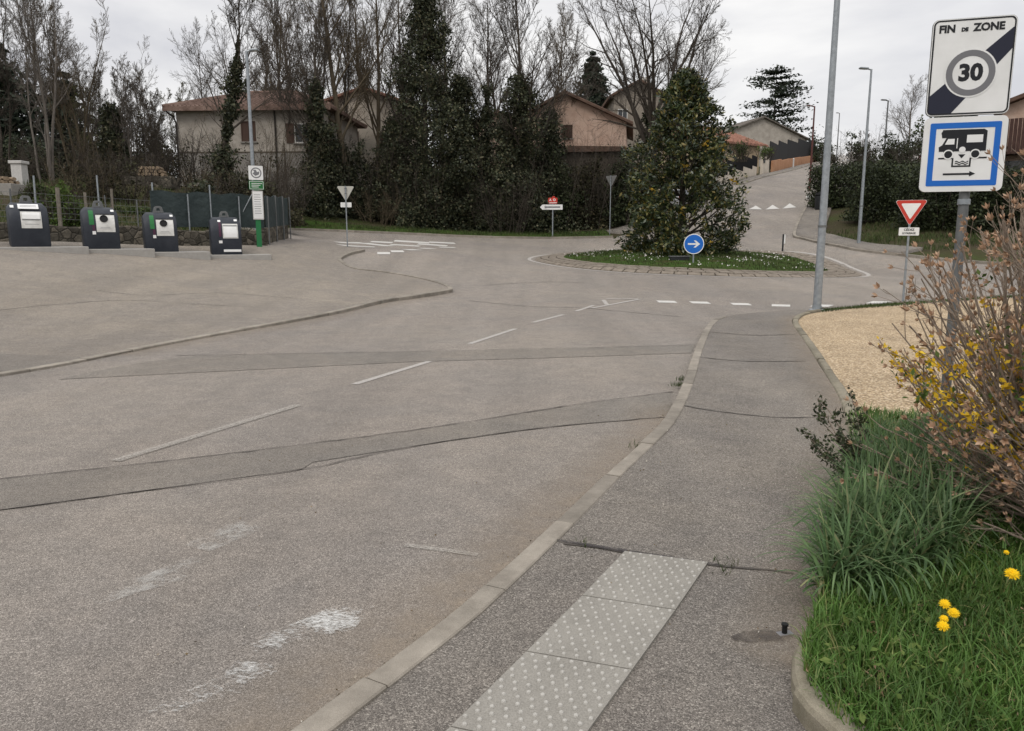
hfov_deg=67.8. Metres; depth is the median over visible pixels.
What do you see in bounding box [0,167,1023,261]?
ground
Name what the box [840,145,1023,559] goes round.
seed head shrub
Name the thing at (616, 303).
road marking
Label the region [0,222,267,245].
stone wall
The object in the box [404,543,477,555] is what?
road marking
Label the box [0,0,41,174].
bare tree
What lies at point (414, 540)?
grit
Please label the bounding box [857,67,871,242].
street lamp
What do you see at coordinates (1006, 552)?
dandelion
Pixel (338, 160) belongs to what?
thicket
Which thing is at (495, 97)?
bare tree
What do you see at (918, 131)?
green bush
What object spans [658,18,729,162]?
bare tree
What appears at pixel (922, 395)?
forsythia shrub
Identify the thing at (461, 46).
bare tree
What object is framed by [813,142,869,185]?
flowering shrub
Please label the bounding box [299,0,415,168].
bare tree
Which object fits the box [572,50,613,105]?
fir tree
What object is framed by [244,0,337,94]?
bare tree
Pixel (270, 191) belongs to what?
ivy bush
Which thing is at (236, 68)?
bare tree
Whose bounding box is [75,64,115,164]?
bare sapling
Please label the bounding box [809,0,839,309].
street lamp
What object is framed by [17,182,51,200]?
round bush
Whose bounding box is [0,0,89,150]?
bare tree
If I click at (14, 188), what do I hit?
garden wall
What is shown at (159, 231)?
waste container
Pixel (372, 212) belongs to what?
bare shrub
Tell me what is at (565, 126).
window
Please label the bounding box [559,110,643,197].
bare shrub
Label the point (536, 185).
thicket
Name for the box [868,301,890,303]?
road marking
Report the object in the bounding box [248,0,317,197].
bare tree
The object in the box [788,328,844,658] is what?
dust
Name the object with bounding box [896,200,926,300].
give way sign
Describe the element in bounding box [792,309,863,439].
edging
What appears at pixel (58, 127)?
bare tree
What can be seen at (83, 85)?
bare tree
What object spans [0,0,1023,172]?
sky
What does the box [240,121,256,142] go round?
window
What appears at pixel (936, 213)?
hedge
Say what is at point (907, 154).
flowering shrub
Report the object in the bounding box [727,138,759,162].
garden shrub
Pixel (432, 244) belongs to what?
road marking
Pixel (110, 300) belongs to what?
asphalt seam
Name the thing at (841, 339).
gravel yard
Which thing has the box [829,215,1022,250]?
verge grass
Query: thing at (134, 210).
scrub bush
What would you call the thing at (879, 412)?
grass
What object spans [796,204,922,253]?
pavement
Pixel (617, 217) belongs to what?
thicket
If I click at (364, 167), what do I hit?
thicket
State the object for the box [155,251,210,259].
concrete slab
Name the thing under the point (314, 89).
ivy tree
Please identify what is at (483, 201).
thicket
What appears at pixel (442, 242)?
road marking
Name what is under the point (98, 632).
road
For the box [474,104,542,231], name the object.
ivy tree
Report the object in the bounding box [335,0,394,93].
bare tree
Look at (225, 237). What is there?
waste container
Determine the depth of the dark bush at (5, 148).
49.91 m
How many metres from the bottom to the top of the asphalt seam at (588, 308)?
0.076 m
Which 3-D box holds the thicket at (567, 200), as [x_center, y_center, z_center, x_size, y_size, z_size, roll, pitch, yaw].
[2.627,-13.150,55.632,7.256,6.729,6.936,4,10,22]
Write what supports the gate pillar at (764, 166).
on the ground at (833, 223)
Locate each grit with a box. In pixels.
[147,331,701,721]
[593,423,808,685]
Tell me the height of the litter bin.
1.325 m
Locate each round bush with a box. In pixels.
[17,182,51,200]
[20,179,91,226]
[823,120,897,175]
[849,117,922,195]
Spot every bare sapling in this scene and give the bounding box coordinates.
[61,77,101,155]
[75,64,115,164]
[106,61,145,175]
[117,61,162,162]
[139,85,165,162]
[143,95,175,140]
[155,82,191,184]
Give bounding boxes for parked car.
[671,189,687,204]
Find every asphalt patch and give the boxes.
[0,392,671,509]
[62,345,694,378]
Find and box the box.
[668,256,689,259]
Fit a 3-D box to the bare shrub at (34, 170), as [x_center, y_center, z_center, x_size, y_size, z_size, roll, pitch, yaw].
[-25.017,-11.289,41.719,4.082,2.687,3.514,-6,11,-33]
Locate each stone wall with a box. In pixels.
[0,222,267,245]
[261,225,288,243]
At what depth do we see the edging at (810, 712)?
2.94 m
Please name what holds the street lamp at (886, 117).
on the ground at (833, 223)
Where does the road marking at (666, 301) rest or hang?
on the road
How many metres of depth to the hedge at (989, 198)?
42.56 m
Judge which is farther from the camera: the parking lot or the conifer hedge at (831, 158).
the conifer hedge at (831, 158)
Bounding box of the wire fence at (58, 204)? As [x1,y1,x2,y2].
[0,175,152,226]
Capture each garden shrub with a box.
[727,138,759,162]
[753,144,776,159]
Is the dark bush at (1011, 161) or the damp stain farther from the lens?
the dark bush at (1011, 161)
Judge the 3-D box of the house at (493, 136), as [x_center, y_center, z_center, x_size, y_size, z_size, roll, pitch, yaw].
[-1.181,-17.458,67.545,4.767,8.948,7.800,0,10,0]
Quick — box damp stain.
[731,629,791,641]
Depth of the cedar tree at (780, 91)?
163.62 m
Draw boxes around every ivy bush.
[154,176,220,194]
[208,163,309,227]
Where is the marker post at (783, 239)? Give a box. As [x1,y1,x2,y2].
[782,234,785,250]
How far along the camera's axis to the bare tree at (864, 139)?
116.34 m
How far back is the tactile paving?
3.44 m
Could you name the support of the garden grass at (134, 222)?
on the ground at (833, 223)
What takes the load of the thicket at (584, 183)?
on the ground at (833, 223)
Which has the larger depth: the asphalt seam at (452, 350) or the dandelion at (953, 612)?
the asphalt seam at (452, 350)
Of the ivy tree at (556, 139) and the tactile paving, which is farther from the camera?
the ivy tree at (556, 139)
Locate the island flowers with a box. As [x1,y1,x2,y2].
[573,248,825,268]
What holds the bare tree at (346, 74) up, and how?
on the ground at (833, 223)
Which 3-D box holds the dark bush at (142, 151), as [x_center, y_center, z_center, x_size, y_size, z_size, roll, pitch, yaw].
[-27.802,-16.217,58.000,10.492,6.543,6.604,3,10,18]
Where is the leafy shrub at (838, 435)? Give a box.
[796,385,883,475]
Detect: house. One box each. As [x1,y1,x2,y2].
[161,90,367,210]
[323,86,419,187]
[477,110,515,166]
[512,89,632,186]
[601,78,662,174]
[662,128,768,172]
[725,116,808,166]
[993,93,1023,177]
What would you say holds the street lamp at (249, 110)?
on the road
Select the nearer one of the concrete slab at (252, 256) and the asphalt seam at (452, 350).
the asphalt seam at (452, 350)
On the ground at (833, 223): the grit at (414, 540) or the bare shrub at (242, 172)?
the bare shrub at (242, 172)
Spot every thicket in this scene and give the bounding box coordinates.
[324,129,406,219]
[332,118,379,188]
[352,126,428,221]
[374,146,473,228]
[398,118,509,228]
[444,141,552,231]
[489,128,568,229]
[497,141,602,230]
[538,126,632,229]
[567,130,660,227]
[593,136,678,218]
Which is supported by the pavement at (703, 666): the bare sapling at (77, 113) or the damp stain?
the damp stain
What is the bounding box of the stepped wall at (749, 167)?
[687,155,757,189]
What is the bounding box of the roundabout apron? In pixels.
[535,250,861,277]
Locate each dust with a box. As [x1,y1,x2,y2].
[341,416,664,691]
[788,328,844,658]
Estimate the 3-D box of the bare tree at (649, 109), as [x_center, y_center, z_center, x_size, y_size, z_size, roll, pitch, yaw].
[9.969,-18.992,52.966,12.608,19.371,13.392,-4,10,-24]
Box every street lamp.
[245,48,258,229]
[806,105,814,187]
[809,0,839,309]
[836,112,839,161]
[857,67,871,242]
[881,99,888,151]
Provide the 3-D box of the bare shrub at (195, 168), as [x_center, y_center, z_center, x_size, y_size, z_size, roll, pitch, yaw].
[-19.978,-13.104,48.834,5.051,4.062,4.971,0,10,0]
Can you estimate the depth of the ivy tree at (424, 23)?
51.74 m
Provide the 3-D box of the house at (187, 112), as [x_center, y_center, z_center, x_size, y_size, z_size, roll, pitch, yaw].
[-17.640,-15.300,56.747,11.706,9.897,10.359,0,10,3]
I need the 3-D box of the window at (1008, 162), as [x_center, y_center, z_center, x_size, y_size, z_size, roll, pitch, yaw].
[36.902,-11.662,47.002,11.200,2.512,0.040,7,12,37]
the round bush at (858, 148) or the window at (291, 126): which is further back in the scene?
the round bush at (858, 148)
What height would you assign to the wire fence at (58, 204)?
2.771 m
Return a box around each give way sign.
[337,186,352,246]
[606,175,616,233]
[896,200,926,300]
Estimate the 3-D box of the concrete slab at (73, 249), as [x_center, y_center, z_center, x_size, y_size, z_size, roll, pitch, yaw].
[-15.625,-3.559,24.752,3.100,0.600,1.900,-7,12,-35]
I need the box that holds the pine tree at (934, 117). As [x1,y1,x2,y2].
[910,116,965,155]
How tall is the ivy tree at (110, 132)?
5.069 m
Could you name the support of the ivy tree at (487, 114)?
on the ground at (833, 223)
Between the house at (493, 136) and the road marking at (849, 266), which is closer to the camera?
the road marking at (849, 266)
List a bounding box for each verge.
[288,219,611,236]
[824,296,1021,310]
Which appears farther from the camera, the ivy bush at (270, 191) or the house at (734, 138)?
the house at (734, 138)
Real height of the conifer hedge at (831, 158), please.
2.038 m
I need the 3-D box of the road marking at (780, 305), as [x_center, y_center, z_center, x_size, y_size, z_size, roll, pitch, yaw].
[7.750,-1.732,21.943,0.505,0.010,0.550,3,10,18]
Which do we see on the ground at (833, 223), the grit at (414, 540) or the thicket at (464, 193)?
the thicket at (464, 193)
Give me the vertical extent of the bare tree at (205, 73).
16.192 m
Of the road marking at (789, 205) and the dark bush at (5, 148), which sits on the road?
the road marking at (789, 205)
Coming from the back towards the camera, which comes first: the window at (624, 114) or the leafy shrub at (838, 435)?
the window at (624, 114)
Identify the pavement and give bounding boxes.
[335,310,847,730]
[606,162,818,233]
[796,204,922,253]
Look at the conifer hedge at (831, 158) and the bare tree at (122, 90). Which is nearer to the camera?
the bare tree at (122, 90)
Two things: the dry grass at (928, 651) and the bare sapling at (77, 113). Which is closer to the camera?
the dry grass at (928, 651)
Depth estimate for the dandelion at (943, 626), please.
3.21 m
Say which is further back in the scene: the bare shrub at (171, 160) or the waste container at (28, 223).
the bare shrub at (171, 160)
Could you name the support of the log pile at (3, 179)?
on the garden wall at (14, 188)
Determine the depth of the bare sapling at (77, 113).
53.98 m
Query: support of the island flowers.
on the roundabout island
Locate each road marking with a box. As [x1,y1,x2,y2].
[111,404,299,460]
[261,610,356,647]
[352,361,431,383]
[361,243,390,245]
[395,240,429,242]
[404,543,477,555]
[418,243,447,245]
[429,241,454,243]
[467,329,515,343]
[528,251,870,277]
[533,314,562,321]
[592,299,639,307]
[656,300,676,302]
[689,301,710,303]
[731,303,750,304]
[772,304,789,306]
[784,203,794,207]
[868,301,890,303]
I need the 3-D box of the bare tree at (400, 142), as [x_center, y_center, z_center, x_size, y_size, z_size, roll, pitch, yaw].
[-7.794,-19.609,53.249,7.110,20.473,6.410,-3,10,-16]
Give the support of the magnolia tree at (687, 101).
on the roundabout island
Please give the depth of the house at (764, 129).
146.85 m
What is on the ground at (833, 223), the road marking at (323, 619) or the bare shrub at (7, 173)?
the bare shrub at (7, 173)
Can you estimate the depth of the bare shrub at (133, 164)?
43.27 m
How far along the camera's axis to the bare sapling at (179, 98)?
62.94 m
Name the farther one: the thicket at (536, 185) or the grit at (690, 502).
the thicket at (536, 185)
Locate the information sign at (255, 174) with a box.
[248,165,263,246]
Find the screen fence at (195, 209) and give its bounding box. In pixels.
[149,185,290,244]
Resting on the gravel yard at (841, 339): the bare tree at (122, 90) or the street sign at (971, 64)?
the street sign at (971, 64)
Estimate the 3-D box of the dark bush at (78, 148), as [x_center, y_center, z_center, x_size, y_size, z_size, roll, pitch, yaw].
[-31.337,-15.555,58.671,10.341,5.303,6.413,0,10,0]
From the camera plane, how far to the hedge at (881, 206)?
50.27 m
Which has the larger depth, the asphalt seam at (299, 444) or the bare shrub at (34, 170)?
the bare shrub at (34, 170)
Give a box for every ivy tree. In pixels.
[89,100,138,177]
[251,0,353,220]
[291,123,360,218]
[358,0,493,229]
[371,111,415,220]
[432,72,505,230]
[435,0,521,229]
[471,0,612,233]
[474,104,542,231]
[529,106,572,230]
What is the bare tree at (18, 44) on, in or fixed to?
on the ground at (833, 223)
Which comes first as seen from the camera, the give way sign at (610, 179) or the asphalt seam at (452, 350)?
the asphalt seam at (452, 350)
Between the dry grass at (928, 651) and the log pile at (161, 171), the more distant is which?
the log pile at (161, 171)
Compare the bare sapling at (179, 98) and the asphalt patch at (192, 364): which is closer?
the asphalt patch at (192, 364)
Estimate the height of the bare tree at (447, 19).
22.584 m
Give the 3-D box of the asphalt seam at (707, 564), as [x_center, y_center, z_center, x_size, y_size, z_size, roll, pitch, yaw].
[0.941,1.123,4.441,1.320,0.013,0.055,3,10,18]
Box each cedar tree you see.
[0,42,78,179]
[22,71,97,169]
[737,64,824,141]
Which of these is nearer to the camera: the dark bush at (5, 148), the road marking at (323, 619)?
the road marking at (323, 619)
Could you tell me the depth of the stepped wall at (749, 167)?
91.31 m
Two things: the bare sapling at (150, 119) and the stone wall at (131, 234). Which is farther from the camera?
the bare sapling at (150, 119)
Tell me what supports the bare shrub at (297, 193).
on the ground at (833, 223)
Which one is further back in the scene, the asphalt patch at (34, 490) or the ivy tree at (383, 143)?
the ivy tree at (383, 143)
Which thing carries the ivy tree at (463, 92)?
on the ground at (833, 223)
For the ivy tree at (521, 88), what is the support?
on the ground at (833, 223)
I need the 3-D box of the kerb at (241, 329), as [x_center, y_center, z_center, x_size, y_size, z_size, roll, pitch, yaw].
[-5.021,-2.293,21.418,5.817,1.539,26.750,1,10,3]
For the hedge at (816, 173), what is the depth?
57.99 m
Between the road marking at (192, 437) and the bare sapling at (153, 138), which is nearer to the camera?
the road marking at (192, 437)
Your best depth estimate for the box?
33.52 m
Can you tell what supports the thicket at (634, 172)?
on the ground at (833, 223)
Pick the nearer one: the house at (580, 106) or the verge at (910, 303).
the verge at (910, 303)
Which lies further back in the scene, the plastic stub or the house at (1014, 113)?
the house at (1014, 113)
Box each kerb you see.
[0,249,452,376]
[288,228,612,238]
[291,316,727,730]
[624,162,820,234]
[793,190,997,263]
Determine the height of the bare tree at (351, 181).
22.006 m
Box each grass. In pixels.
[0,177,253,230]
[753,415,1022,605]
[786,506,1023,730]
[806,520,1023,729]
[821,293,1018,311]
[828,407,1022,519]
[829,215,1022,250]
[846,403,944,437]
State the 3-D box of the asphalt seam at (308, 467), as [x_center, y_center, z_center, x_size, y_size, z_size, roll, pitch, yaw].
[-1.143,0.780,6.783,6.374,0.001,0.284,-5,11,-28]
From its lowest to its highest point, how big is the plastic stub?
0.058 m
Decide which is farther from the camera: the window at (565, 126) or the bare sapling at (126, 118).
the window at (565, 126)
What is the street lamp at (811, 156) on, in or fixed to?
on the ground at (833, 223)
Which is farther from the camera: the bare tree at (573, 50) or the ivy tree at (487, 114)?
the bare tree at (573, 50)
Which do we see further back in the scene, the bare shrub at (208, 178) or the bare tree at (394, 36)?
the bare tree at (394, 36)
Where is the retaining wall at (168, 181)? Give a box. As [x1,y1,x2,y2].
[124,176,180,188]
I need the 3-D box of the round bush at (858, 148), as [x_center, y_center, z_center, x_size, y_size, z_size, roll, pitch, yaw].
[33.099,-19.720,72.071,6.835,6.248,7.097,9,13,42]
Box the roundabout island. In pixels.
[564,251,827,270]
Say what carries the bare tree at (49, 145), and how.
on the ground at (833, 223)
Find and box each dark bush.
[2,118,62,181]
[42,131,170,178]
[91,109,180,183]
[910,139,1023,209]
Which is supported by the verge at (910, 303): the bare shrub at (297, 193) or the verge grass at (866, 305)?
the verge grass at (866, 305)
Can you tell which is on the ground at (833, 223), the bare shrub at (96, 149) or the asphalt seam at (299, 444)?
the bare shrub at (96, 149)
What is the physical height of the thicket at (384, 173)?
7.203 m
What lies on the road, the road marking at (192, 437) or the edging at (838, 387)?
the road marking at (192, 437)
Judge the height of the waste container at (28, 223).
1.620 m
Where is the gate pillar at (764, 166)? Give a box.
[760,156,768,173]
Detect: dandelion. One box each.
[936,621,949,658]
[939,599,950,645]
[940,615,947,644]
[948,607,959,637]
[998,550,1009,606]
[1004,568,1020,621]
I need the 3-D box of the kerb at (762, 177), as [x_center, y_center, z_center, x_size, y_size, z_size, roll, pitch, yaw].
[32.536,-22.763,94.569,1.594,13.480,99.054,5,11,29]
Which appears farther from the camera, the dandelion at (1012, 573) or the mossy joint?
the mossy joint
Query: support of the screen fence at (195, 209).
on the stone wall at (273, 237)
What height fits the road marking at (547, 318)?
0.012 m
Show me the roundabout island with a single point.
(613, 261)
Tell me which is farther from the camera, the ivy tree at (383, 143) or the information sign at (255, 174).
the ivy tree at (383, 143)
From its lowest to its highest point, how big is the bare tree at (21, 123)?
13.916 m
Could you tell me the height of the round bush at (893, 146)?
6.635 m
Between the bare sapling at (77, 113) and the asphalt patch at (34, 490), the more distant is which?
the bare sapling at (77, 113)
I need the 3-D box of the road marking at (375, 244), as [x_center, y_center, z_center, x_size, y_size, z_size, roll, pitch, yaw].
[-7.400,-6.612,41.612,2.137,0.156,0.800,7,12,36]
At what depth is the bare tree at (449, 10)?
65.19 m
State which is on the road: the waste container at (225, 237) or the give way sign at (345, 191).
the give way sign at (345, 191)
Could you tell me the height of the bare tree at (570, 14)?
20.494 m
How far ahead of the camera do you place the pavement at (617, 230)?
87.78 m
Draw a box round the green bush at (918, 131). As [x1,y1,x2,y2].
[880,114,924,155]
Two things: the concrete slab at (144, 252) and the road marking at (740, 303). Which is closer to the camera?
the road marking at (740, 303)
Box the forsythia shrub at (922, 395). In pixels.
[876,264,1023,504]
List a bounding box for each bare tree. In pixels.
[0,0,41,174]
[0,0,83,182]
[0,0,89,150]
[0,1,30,129]
[23,0,111,178]
[62,31,123,146]
[109,37,158,150]
[168,15,219,98]
[177,0,287,193]
[225,0,296,93]
[239,0,310,91]
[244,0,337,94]
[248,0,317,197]
[261,0,415,219]
[286,0,371,146]
[295,0,375,96]
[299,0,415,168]
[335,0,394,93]
[345,1,428,133]
[352,0,457,224]
[373,0,460,166]
[406,0,502,134]
[419,0,468,112]
[461,13,528,112]
[509,0,586,141]
[542,15,604,101]
[556,0,736,225]
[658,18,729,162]
[662,43,690,125]
[853,129,875,147]
[883,73,927,144]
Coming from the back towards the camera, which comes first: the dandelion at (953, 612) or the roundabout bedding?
the roundabout bedding
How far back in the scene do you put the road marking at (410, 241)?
44.78 m
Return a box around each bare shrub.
[0,151,42,180]
[16,130,95,182]
[34,124,125,179]
[42,159,123,200]
[80,148,163,204]
[106,148,170,179]
[130,114,210,186]
[156,128,236,186]
[175,109,328,204]
[177,165,236,193]
[203,155,296,204]
[238,141,321,223]
[349,181,402,225]
[467,161,543,232]
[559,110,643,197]
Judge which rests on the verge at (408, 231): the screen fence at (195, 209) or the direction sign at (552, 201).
the direction sign at (552, 201)
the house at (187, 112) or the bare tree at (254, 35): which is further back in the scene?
the bare tree at (254, 35)
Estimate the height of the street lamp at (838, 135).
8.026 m
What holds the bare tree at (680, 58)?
on the ground at (833, 223)
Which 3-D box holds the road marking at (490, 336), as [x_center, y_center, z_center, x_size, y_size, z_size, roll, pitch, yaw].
[-0.350,-0.590,15.002,0.110,0.003,2.469,3,10,20]
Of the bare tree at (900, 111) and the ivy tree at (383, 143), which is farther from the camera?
the bare tree at (900, 111)
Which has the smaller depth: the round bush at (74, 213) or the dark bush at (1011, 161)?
the round bush at (74, 213)
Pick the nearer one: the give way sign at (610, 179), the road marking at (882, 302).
the road marking at (882, 302)
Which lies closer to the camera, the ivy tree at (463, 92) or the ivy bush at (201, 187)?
the ivy bush at (201, 187)
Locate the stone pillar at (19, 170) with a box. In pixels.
[8,160,28,184]
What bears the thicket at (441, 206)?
on the ground at (833, 223)
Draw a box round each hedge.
[791,130,839,161]
[804,161,878,207]
[819,154,838,162]
[835,151,945,221]
[885,161,1016,229]
[945,164,1023,232]
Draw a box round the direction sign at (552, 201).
[540,196,562,234]
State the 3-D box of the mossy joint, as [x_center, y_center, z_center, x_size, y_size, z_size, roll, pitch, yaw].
[0.740,1.106,4.508,1.006,0.011,0.042,4,10,20]
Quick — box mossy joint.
[557,539,724,565]
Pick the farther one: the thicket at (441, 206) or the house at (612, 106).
the house at (612, 106)
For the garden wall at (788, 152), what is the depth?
119.45 m
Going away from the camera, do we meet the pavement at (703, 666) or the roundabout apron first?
the pavement at (703, 666)
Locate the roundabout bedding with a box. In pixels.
[558,265,857,277]
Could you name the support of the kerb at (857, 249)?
on the road
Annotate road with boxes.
[0,162,1023,730]
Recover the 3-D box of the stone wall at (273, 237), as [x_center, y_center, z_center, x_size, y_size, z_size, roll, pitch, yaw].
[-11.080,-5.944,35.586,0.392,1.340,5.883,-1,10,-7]
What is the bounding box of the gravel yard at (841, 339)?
[798,298,1020,444]
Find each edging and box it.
[791,613,866,730]
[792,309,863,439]
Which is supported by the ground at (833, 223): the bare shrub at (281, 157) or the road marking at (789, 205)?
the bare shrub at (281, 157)
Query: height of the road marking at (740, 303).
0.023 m
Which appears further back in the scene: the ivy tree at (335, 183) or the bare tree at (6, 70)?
the ivy tree at (335, 183)
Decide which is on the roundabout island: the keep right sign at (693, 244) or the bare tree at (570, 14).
the keep right sign at (693, 244)
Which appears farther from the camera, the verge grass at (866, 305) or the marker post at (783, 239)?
the marker post at (783, 239)
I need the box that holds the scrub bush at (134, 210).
[114,206,150,213]
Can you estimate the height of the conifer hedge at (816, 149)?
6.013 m
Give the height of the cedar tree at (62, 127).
11.411 m
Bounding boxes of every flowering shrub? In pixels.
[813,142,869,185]
[883,134,935,198]
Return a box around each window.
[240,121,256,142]
[286,123,307,143]
[561,125,572,139]
[618,109,627,117]
[1005,160,1023,177]
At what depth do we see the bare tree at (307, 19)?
71.55 m
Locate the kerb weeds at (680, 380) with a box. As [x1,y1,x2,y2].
[575,374,839,574]
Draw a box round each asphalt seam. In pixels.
[0,391,672,478]
[3,300,246,309]
[5,417,657,508]
[217,344,694,354]
[469,300,679,316]
[563,542,792,573]
[684,405,816,417]
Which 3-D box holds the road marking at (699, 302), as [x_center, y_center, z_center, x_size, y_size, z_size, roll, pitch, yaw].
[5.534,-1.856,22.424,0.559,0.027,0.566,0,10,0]
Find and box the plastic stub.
[776,622,793,636]
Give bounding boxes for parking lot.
[0,242,449,371]
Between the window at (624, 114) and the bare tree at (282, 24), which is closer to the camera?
the bare tree at (282, 24)
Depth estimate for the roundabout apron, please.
32.05 m
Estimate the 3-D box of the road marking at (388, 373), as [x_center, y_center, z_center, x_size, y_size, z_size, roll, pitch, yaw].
[-1.683,0.089,10.966,0.110,0.001,2.046,4,10,22]
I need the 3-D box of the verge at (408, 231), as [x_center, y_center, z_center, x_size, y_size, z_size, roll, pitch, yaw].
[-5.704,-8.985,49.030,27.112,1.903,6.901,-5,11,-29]
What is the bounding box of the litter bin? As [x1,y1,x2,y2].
[815,192,820,209]
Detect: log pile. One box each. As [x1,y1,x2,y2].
[0,176,19,183]
[138,166,166,175]
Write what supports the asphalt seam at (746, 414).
on the pavement at (703, 666)
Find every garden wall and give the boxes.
[0,183,27,195]
[769,138,816,171]
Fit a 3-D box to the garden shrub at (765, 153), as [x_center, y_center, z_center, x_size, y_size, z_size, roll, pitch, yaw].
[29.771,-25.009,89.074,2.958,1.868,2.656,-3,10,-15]
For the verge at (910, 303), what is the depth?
20.43 m
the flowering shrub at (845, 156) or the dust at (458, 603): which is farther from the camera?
the flowering shrub at (845, 156)
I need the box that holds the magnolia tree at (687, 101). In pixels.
[613,66,751,256]
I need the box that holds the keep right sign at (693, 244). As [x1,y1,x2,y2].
[684,234,703,262]
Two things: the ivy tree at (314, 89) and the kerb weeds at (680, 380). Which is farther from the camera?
the ivy tree at (314, 89)
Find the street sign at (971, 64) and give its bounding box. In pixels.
[919,15,1017,419]
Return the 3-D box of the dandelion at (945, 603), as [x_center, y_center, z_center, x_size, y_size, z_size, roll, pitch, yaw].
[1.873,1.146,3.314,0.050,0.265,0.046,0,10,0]
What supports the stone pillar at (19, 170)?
on the ground at (833, 223)
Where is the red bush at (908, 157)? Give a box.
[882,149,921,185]
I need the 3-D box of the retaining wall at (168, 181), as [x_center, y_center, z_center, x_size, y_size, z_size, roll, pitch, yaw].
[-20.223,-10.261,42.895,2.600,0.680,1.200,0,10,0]
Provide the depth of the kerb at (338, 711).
3.94 m
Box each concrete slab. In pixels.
[0,246,88,253]
[89,248,154,257]
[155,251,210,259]
[210,254,271,259]
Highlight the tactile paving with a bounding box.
[446,551,707,730]
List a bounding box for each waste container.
[6,195,50,246]
[80,201,120,248]
[142,206,178,251]
[208,211,241,254]
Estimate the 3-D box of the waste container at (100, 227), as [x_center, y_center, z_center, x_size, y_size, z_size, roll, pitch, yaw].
[-14.112,-4.818,26.057,1.080,1.620,1.213,-6,11,-32]
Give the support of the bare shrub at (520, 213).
on the ground at (833, 223)
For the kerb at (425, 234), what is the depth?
49.16 m
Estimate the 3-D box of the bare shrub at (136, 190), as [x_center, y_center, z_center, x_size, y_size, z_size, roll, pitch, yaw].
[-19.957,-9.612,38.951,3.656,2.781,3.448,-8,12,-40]
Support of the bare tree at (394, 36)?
on the ground at (833, 223)

